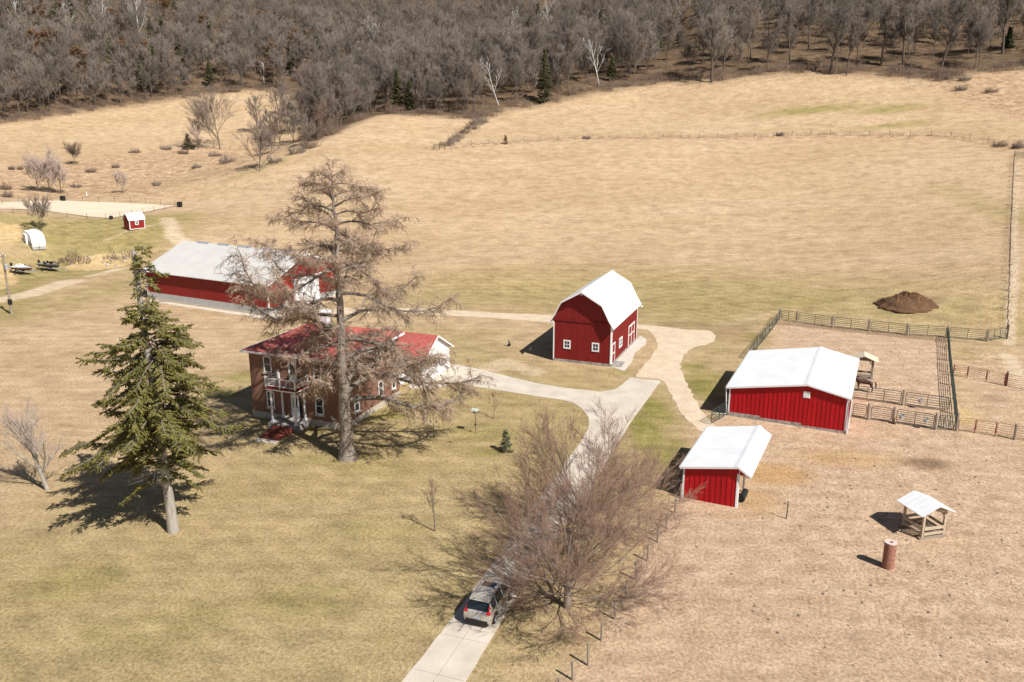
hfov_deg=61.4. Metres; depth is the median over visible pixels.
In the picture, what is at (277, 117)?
bare tree
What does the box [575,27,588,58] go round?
bare tree
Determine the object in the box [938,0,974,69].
bare tree
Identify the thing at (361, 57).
bare tree
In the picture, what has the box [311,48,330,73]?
bare tree
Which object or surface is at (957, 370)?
cattle gate
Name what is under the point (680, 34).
bare tree
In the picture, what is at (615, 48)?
bare tree
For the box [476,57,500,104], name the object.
white tree
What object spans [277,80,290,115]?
bare tree
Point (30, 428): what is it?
bare tree
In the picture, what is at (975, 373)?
cattle gate
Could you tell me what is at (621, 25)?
bare tree
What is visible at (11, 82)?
bare tree
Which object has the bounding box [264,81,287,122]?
bare tree
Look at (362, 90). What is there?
bare tree
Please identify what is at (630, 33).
bare tree
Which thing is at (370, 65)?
bare tree
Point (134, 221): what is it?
storage shed
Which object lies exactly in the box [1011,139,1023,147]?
shrub
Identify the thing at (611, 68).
cedar tree
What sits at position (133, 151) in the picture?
shrub
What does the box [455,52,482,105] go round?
bare tree
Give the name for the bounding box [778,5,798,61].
bare tree
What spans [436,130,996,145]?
wire fence
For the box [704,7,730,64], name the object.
bare tree
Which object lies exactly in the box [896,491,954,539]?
hay feeder
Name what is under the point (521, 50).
bare tree
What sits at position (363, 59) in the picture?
bare tree
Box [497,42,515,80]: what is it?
bare tree
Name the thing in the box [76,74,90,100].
bare tree
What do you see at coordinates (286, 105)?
bare tree
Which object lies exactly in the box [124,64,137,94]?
bare tree
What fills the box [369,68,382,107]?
bare tree
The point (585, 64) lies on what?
bare tree
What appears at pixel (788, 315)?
livestock gate
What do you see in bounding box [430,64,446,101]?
bare tree
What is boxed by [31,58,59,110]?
bare tree
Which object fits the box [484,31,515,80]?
bare tree
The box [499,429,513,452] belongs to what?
young spruce
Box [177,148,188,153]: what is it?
shrub
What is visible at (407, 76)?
bare tree
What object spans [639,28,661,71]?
bare tree
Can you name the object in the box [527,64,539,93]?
bare tree
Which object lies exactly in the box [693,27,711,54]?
bare tree
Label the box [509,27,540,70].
bare tree
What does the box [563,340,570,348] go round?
window
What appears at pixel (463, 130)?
shrub
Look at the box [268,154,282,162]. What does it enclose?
shrub
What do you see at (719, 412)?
livestock gate
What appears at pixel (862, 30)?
bare tree
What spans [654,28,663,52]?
cedar tree
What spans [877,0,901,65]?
bare tree
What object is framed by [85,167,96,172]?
shrub
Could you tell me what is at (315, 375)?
window
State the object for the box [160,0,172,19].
oak tree
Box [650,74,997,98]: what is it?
wire fence
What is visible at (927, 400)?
livestock gate
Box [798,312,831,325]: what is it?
livestock gate
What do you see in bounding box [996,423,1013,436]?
cattle gate
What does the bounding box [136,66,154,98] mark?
bare tree
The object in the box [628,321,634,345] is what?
double door
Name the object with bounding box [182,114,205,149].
bare tree
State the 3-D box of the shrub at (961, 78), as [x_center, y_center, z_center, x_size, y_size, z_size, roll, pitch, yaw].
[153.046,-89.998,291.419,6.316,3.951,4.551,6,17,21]
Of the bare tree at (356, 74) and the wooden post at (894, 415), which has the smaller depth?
the wooden post at (894, 415)
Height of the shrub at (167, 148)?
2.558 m
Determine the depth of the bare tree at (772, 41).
320.02 m
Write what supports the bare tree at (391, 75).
on the ground at (732, 244)
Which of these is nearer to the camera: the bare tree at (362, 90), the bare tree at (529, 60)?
the bare tree at (362, 90)
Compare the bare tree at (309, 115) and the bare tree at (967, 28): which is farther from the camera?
the bare tree at (967, 28)
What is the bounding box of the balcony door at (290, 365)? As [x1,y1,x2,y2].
[288,359,297,382]
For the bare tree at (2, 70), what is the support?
on the ground at (732, 244)
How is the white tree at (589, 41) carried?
on the ground at (732, 244)
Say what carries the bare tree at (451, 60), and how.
on the ground at (732, 244)
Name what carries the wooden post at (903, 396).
on the ground at (732, 244)
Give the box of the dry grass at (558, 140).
[0,74,1019,340]
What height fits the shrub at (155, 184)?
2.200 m
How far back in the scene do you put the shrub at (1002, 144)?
230.57 m
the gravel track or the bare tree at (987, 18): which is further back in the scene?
the bare tree at (987, 18)
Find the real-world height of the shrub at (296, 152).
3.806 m
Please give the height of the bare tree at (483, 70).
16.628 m
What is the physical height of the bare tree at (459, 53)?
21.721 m
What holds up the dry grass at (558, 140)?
on the ground at (732, 244)
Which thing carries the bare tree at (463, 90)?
on the ground at (732, 244)
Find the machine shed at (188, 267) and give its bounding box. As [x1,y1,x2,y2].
[143,241,344,315]
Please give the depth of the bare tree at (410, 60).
310.26 m
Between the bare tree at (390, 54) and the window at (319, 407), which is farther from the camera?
the bare tree at (390, 54)
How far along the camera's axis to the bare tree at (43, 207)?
181.25 m
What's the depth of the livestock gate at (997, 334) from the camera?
115.77 m
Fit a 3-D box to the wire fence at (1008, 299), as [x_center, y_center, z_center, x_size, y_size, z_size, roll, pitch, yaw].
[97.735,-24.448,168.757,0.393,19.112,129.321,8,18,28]
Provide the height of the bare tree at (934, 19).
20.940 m
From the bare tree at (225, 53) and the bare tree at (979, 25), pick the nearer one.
the bare tree at (979, 25)
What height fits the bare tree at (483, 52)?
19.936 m
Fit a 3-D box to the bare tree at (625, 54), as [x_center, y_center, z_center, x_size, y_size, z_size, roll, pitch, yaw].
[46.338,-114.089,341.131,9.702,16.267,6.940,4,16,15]
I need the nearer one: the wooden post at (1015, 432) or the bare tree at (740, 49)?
the wooden post at (1015, 432)
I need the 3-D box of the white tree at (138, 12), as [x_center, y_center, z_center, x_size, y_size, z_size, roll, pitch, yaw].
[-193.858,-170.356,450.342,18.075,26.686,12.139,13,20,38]
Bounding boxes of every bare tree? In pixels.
[0,57,8,78]
[0,67,29,115]
[0,74,13,119]
[0,389,72,490]
[9,46,46,105]
[14,60,34,94]
[16,62,37,112]
[18,51,47,100]
[18,143,65,192]
[19,193,52,230]
[21,154,46,191]
[29,46,65,99]
[30,60,52,114]
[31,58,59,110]
[36,38,74,100]
[40,156,69,193]
[41,52,63,104]
[56,58,76,96]
[60,54,90,107]
[62,139,82,159]
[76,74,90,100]
[80,57,106,103]
[83,63,98,95]
[93,60,113,102]
[98,66,116,95]
[109,77,126,99]
[110,169,130,191]
[111,48,140,97]
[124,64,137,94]
[133,43,166,96]
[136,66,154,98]
[143,60,154,89]
[151,57,175,96]
[154,45,179,92]
[175,66,192,87]
[178,79,239,148]
[179,58,197,83]
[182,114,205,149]
[212,44,238,80]
[227,46,258,88]
[231,55,247,81]
[232,115,287,170]
[244,91,265,126]
[259,105,282,128]
[261,123,281,148]
[263,44,287,83]
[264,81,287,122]
[264,109,285,144]
[268,36,295,79]
[276,95,295,131]
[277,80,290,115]
[284,106,298,141]
[286,100,301,131]
[290,62,314,105]
[293,87,306,118]
[294,109,317,142]
[297,61,317,83]
[298,84,312,103]
[299,103,315,130]
[302,75,334,121]
[304,68,330,92]
[305,57,334,121]
[307,87,327,112]
[307,98,329,130]
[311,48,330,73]
[312,107,329,135]
[319,92,343,125]
[321,56,360,118]
[322,47,345,99]
[322,69,338,90]
[326,82,343,126]
[330,69,357,124]
[341,90,357,123]
[342,52,355,78]
[346,65,369,112]
[347,80,362,121]
[352,50,373,67]
[352,66,379,116]
[353,49,370,68]
[353,66,376,112]
[355,73,372,115]
[358,84,376,111]
[362,55,388,106]
[368,49,398,103]
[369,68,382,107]
[371,42,402,107]
[373,56,399,100]
[374,59,389,104]
[378,45,400,89]
[379,63,403,108]
[380,60,401,103]
[392,47,414,93]
[393,40,427,98]
[401,68,416,94]
[406,51,441,103]
[408,67,422,103]
[409,62,441,108]
[413,77,433,98]
[415,45,437,96]
[418,45,436,96]
[419,476,440,531]
[424,72,445,114]
[430,46,455,106]
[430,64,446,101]
[431,77,453,109]
[438,36,463,93]
[439,54,470,110]
[451,44,471,102]
[451,77,473,114]
[452,35,476,88]
[455,36,483,93]
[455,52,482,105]
[455,59,484,110]
[456,46,475,94]
[469,53,488,98]
[470,64,491,102]
[471,25,492,59]
[472,40,496,93]
[479,58,490,90]
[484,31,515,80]
[486,48,507,91]
[487,50,511,96]
[488,390,500,418]
[490,43,513,87]
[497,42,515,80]
[504,51,526,85]
[508,39,530,91]
[508,66,525,100]
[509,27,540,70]
[516,23,539,76]
[518,22,545,80]
[523,49,541,88]
[524,48,542,83]
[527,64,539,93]
[529,24,545,74]
[540,38,557,73]
[542,51,565,88]
[545,43,566,83]
[546,31,565,78]
[552,7,581,73]
[552,26,583,86]
[553,33,587,82]
[557,49,576,91]
[575,25,591,75]
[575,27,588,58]
[577,40,599,82]
[578,48,596,77]
[586,17,613,69]
[586,29,607,75]
[593,39,607,64]
[603,30,625,69]
[605,28,625,72]
[607,14,636,75]
[614,9,637,62]
[617,32,633,67]
[619,34,638,75]
[623,22,639,67]
[623,24,647,81]
[635,17,658,66]
[639,24,658,69]
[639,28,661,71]
[657,9,681,67]
[674,23,688,56]
[678,39,699,75]
[690,3,736,81]
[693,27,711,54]
[697,12,725,39]
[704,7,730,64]
[715,16,736,69]
[719,9,739,49]
[725,13,750,61]
[731,36,747,66]
[734,0,767,57]
[739,20,760,61]
[760,29,779,70]
[760,32,778,59]
[771,16,783,45]
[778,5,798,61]
[786,26,799,54]
[790,6,808,47]
[801,0,821,50]
[814,0,860,63]
[825,11,849,72]
[832,11,857,52]
[845,20,860,74]
[847,15,868,60]
[855,0,883,47]
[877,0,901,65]
[880,18,904,60]
[894,4,918,66]
[896,0,924,60]
[899,0,932,48]
[909,16,928,53]
[924,0,952,57]
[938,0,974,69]
[939,24,959,57]
[961,16,978,53]
[963,20,993,68]
[969,5,996,57]
[971,13,997,63]
[978,11,994,51]
[988,15,1006,46]
[997,0,1019,53]
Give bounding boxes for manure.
[682,330,1018,665]
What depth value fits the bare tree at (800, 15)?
343.33 m
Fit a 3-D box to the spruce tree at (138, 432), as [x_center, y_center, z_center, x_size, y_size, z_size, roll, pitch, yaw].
[-26.446,3.924,61.964,12.793,21.930,11.929,0,16,0]
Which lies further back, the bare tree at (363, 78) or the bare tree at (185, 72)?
the bare tree at (185, 72)
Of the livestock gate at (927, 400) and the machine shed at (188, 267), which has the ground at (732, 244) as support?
the machine shed at (188, 267)
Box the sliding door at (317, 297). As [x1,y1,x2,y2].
[294,272,321,303]
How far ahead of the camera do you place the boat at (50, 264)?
164.29 m
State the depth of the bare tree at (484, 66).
328.76 m
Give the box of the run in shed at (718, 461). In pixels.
[679,425,771,507]
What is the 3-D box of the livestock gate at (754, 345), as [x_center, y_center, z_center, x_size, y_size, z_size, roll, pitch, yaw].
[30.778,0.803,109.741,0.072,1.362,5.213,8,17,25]
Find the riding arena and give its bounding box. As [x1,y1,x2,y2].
[0,200,173,217]
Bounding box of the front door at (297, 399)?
[290,394,299,417]
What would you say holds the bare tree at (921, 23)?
on the ground at (732, 244)
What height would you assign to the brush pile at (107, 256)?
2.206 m
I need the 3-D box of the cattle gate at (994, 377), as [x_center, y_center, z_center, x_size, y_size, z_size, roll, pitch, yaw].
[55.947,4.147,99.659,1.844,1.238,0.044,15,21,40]
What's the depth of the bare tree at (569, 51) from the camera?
327.13 m
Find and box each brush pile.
[54,249,92,263]
[101,249,140,259]
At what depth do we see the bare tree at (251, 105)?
321.83 m
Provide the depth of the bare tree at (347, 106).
297.48 m
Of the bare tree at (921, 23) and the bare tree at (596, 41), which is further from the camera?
the bare tree at (596, 41)
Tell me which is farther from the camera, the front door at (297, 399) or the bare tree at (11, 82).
the bare tree at (11, 82)
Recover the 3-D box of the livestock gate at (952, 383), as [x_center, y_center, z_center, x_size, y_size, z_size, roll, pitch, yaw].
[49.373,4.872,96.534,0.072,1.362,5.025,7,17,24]
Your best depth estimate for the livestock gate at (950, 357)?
105.74 m
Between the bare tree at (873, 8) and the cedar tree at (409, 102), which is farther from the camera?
the bare tree at (873, 8)
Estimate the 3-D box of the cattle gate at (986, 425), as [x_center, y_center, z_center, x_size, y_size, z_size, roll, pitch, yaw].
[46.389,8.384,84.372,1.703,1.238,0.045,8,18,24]
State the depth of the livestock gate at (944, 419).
85.28 m
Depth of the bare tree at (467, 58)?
315.62 m
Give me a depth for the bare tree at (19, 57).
336.81 m
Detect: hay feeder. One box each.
[850,351,878,382]
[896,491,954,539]
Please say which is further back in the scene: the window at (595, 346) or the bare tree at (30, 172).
the bare tree at (30, 172)
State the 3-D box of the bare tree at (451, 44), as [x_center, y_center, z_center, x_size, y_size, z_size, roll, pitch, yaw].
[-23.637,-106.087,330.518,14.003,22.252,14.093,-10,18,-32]
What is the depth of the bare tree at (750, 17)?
335.55 m
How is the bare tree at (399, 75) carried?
on the ground at (732, 244)
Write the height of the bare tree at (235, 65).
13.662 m
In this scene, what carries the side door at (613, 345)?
in the barn
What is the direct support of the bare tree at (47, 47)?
on the ground at (732, 244)
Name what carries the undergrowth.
on the ground at (732, 244)
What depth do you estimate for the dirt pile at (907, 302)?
127.19 m
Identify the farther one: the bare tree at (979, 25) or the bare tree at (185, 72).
the bare tree at (185, 72)
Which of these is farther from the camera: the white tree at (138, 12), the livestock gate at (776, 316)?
the white tree at (138, 12)
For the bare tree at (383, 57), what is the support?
on the ground at (732, 244)
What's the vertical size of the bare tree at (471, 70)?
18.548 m
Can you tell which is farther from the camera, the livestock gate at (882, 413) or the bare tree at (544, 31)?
the bare tree at (544, 31)
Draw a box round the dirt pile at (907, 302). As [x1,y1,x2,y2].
[872,291,938,312]
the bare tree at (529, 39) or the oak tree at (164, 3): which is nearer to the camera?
the bare tree at (529, 39)
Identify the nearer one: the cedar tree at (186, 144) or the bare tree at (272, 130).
the bare tree at (272, 130)
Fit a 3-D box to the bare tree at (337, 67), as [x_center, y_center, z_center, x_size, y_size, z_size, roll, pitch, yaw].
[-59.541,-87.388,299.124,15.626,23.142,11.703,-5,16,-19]
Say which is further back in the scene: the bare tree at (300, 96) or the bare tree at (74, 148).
the bare tree at (300, 96)
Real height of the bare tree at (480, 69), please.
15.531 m
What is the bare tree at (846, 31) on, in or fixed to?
on the ground at (732, 244)
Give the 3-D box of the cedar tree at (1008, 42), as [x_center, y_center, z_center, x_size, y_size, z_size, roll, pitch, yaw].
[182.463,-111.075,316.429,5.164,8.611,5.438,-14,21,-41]
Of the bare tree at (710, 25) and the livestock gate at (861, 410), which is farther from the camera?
the bare tree at (710, 25)
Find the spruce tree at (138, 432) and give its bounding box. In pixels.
[59,244,244,533]
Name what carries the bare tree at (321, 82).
on the ground at (732, 244)
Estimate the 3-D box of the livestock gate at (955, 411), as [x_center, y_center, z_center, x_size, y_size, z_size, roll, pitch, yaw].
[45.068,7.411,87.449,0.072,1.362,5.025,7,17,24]
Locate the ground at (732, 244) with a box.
[0,0,1023,681]
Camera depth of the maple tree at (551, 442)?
62.25 m
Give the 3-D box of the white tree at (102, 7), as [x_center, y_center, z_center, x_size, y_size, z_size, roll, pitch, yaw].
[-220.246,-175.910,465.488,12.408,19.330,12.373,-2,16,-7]
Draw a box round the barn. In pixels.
[548,270,642,366]
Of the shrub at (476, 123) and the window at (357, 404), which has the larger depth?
the shrub at (476, 123)
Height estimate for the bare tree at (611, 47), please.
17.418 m
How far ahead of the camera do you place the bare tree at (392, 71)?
329.57 m
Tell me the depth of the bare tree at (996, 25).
318.58 m
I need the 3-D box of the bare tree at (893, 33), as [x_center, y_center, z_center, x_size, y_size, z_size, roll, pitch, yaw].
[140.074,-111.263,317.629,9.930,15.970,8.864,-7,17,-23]
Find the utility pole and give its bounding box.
[0,253,12,313]
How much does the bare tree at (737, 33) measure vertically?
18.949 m
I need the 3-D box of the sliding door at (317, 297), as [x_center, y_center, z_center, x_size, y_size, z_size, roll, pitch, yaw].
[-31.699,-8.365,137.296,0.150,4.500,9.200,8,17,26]
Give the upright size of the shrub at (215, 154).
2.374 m
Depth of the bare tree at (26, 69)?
330.19 m
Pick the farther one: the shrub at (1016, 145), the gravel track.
the shrub at (1016, 145)
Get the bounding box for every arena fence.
[1,195,175,203]
[6,202,174,217]
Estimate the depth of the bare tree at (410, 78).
319.31 m
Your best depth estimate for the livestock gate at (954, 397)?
92.11 m
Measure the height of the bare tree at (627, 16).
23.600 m
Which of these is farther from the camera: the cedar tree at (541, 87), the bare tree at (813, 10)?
the bare tree at (813, 10)
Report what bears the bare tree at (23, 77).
on the ground at (732, 244)
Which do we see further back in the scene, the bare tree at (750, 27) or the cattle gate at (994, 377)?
the bare tree at (750, 27)
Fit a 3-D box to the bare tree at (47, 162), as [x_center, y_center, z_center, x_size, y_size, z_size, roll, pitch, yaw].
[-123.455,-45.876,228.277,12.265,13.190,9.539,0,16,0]
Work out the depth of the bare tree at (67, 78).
356.93 m
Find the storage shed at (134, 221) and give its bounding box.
[122,212,144,230]
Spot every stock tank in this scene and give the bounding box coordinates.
[59,196,65,200]
[176,202,182,206]
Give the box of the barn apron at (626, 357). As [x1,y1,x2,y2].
[611,336,646,370]
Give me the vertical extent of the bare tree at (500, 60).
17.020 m
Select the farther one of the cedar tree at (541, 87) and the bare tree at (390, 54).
the bare tree at (390, 54)
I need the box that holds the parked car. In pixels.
[464,577,512,625]
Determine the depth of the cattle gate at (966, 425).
84.90 m
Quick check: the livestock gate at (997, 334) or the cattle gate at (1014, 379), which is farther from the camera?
the livestock gate at (997, 334)
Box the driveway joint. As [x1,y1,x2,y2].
[413,442,609,681]
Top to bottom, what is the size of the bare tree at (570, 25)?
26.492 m
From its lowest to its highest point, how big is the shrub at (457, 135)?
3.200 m
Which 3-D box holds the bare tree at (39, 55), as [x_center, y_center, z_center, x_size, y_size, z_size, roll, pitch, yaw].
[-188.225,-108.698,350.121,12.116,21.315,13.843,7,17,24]
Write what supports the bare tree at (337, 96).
on the ground at (732, 244)
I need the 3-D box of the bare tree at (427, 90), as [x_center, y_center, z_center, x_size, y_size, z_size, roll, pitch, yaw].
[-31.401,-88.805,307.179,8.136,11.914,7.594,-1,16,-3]
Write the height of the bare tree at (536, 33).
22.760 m
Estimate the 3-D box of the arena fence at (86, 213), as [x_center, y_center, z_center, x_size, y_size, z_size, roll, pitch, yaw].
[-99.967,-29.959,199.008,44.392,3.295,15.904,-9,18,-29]
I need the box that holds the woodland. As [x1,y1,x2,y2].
[0,0,1023,97]
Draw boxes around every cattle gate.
[954,364,967,375]
[958,418,975,430]
[968,366,986,379]
[976,420,995,433]
[987,370,1004,382]
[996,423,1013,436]
[1005,374,1021,386]
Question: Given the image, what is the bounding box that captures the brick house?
[239,309,453,443]
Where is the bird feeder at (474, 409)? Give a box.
[471,408,478,432]
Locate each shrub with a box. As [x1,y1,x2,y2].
[0,182,13,189]
[0,189,12,196]
[70,181,81,187]
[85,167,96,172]
[128,149,139,152]
[152,178,161,185]
[159,144,172,149]
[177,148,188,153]
[191,163,201,167]
[208,152,221,155]
[218,152,235,162]
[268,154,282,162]
[286,144,306,153]
[297,134,322,147]
[452,132,464,137]
[460,125,469,133]
[463,122,476,128]
[469,112,486,124]
[476,115,489,122]
[954,84,968,89]
[955,72,973,80]
[983,86,999,92]
[992,138,1007,146]
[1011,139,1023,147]
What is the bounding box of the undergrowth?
[0,0,1023,140]
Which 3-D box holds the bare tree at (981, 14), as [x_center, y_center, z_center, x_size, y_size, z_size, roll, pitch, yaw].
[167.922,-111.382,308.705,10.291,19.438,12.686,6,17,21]
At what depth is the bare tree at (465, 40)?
332.01 m
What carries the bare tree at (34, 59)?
on the ground at (732, 244)
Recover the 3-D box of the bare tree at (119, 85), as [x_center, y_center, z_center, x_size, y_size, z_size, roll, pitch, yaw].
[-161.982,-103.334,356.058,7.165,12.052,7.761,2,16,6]
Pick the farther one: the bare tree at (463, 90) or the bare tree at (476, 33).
the bare tree at (476, 33)
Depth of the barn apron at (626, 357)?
110.59 m
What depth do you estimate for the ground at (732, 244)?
104.43 m
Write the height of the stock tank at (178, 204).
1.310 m
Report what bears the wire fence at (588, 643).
on the ground at (732, 244)
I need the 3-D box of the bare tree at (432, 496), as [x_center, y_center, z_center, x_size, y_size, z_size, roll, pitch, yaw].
[-5.819,12.077,64.143,1.948,4.447,1.606,10,18,31]
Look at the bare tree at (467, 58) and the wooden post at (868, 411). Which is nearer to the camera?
the wooden post at (868, 411)
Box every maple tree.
[448,448,709,648]
[485,398,700,558]
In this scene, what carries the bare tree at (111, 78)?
on the ground at (732, 244)
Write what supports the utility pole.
on the ground at (732, 244)
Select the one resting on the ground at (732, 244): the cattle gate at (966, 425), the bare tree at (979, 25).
the bare tree at (979, 25)
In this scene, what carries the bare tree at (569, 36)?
on the ground at (732, 244)
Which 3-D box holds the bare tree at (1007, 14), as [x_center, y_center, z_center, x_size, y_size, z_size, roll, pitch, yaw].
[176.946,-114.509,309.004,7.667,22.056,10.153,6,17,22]
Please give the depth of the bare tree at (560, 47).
321.96 m
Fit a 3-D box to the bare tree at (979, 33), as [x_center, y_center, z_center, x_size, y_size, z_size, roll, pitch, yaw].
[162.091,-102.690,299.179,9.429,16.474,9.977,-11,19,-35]
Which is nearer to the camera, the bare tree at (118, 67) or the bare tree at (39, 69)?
the bare tree at (39, 69)
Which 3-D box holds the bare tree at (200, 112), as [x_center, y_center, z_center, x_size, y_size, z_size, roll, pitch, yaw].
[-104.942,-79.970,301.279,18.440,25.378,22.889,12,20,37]
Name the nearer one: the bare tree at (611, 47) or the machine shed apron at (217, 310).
the machine shed apron at (217, 310)
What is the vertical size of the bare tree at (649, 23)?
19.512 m
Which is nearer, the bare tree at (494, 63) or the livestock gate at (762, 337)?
the livestock gate at (762, 337)
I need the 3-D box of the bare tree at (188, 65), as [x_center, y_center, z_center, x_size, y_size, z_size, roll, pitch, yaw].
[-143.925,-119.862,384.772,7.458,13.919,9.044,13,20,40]
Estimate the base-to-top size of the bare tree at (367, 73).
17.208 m
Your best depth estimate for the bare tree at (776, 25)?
344.23 m
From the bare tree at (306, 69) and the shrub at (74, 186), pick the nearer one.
the shrub at (74, 186)
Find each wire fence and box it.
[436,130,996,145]
[557,484,681,681]
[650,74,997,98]
[1006,151,1014,328]
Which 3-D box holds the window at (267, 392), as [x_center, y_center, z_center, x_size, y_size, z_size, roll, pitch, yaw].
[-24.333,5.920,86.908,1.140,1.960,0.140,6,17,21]
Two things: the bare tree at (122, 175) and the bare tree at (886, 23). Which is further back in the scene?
the bare tree at (886, 23)
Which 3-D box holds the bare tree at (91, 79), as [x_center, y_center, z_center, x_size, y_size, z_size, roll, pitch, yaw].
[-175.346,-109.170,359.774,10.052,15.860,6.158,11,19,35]
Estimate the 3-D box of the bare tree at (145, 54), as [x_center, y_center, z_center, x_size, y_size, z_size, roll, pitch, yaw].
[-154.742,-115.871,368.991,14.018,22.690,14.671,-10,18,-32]
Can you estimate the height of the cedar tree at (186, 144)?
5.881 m
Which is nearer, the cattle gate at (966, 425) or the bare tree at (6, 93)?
the cattle gate at (966, 425)
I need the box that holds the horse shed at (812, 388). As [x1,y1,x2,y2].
[714,346,859,433]
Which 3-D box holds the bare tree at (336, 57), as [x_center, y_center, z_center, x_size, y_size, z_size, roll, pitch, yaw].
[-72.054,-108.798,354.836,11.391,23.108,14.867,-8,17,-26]
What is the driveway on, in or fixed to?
on the ground at (732, 244)
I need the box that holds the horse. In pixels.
[856,376,876,392]
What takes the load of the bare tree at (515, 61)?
on the ground at (732, 244)
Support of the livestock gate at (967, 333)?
attached to the wooden post
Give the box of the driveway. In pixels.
[402,364,660,681]
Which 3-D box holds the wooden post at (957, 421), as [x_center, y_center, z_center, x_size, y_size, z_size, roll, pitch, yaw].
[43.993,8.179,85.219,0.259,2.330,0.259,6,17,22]
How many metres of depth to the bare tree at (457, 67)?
299.95 m
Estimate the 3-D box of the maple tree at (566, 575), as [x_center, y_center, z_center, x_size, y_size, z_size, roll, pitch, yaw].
[4.346,12.803,54.413,16.451,13.161,18.909,0,16,0]
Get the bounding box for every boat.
[9,263,38,273]
[37,260,64,270]
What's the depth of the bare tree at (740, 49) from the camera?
329.00 m
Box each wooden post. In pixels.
[866,403,870,419]
[892,406,896,423]
[901,389,904,405]
[934,412,938,429]
[955,412,959,430]
[1005,371,1008,385]
[1006,324,1009,338]
[1013,424,1017,439]
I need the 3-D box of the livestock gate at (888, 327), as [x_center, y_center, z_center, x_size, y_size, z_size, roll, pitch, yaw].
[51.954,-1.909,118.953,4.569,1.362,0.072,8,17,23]
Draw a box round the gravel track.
[310,307,715,431]
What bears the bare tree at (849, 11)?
on the ground at (732, 244)
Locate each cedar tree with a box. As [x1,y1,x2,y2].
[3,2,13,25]
[53,4,61,24]
[181,133,194,149]
[203,62,214,85]
[390,69,404,109]
[402,80,416,109]
[536,49,552,102]
[607,56,616,81]
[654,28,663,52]
[1000,26,1015,48]
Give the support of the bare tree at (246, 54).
on the ground at (732, 244)
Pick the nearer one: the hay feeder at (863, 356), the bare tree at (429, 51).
the hay feeder at (863, 356)
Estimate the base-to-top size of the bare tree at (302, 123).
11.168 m
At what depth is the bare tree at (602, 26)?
350.38 m
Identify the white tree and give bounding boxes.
[5,0,24,25]
[52,0,78,25]
[88,0,108,15]
[125,0,146,32]
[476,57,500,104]
[540,0,554,27]
[583,32,604,83]
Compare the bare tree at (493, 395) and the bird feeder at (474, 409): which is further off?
the bare tree at (493, 395)
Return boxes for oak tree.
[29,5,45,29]
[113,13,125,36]
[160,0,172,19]
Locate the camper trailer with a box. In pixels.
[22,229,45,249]
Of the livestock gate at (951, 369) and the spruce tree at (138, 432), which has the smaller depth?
the spruce tree at (138, 432)
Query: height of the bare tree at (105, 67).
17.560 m
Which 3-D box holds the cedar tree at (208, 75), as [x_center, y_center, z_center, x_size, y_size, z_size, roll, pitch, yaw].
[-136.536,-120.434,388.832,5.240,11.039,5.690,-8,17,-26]
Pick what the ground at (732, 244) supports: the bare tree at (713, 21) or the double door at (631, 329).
the bare tree at (713, 21)
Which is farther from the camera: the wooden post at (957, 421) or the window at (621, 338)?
the window at (621, 338)
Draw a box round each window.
[262,356,272,374]
[266,390,275,409]
[313,364,322,382]
[314,397,324,416]
[354,394,360,414]
[378,380,384,395]
[391,374,396,389]
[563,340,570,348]
[592,343,598,351]
[619,336,622,347]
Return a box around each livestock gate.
[711,402,727,422]
[750,338,757,349]
[758,330,765,344]
[766,320,772,334]
[773,310,779,327]
[781,310,796,320]
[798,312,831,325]
[834,317,868,329]
[853,385,901,402]
[853,403,866,416]
[870,321,906,333]
[870,406,892,420]
[896,409,934,426]
[905,392,950,409]
[909,325,946,335]
[938,415,955,428]
[948,338,950,355]
[949,327,986,339]
[949,349,951,366]
[950,361,952,379]
[951,373,954,395]
[953,386,956,408]
[954,401,957,423]
[988,328,1006,339]
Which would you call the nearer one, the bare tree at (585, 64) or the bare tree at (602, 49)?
the bare tree at (585, 64)
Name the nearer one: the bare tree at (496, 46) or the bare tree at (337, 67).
the bare tree at (337, 67)
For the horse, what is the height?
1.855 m
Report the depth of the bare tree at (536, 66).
330.61 m
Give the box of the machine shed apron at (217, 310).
[149,300,321,318]
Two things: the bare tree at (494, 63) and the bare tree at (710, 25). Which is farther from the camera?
the bare tree at (710, 25)
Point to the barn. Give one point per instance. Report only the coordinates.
(594, 321)
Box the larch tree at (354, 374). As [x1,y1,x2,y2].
[212,153,496,462]
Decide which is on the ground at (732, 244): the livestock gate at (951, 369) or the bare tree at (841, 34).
the bare tree at (841, 34)
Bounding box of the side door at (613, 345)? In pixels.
[612,342,614,362]
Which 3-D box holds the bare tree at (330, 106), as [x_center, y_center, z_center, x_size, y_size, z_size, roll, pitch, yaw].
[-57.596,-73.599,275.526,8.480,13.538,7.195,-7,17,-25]
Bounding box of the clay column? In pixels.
[881,539,896,569]
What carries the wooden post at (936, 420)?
on the ground at (732, 244)
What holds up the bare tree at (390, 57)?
on the ground at (732, 244)
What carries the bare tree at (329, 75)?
on the ground at (732, 244)
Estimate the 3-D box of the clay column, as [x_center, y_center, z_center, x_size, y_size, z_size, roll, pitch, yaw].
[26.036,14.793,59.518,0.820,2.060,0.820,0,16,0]
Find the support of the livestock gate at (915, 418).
attached to the wooden post at (936, 420)
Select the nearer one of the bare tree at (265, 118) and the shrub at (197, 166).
the shrub at (197, 166)

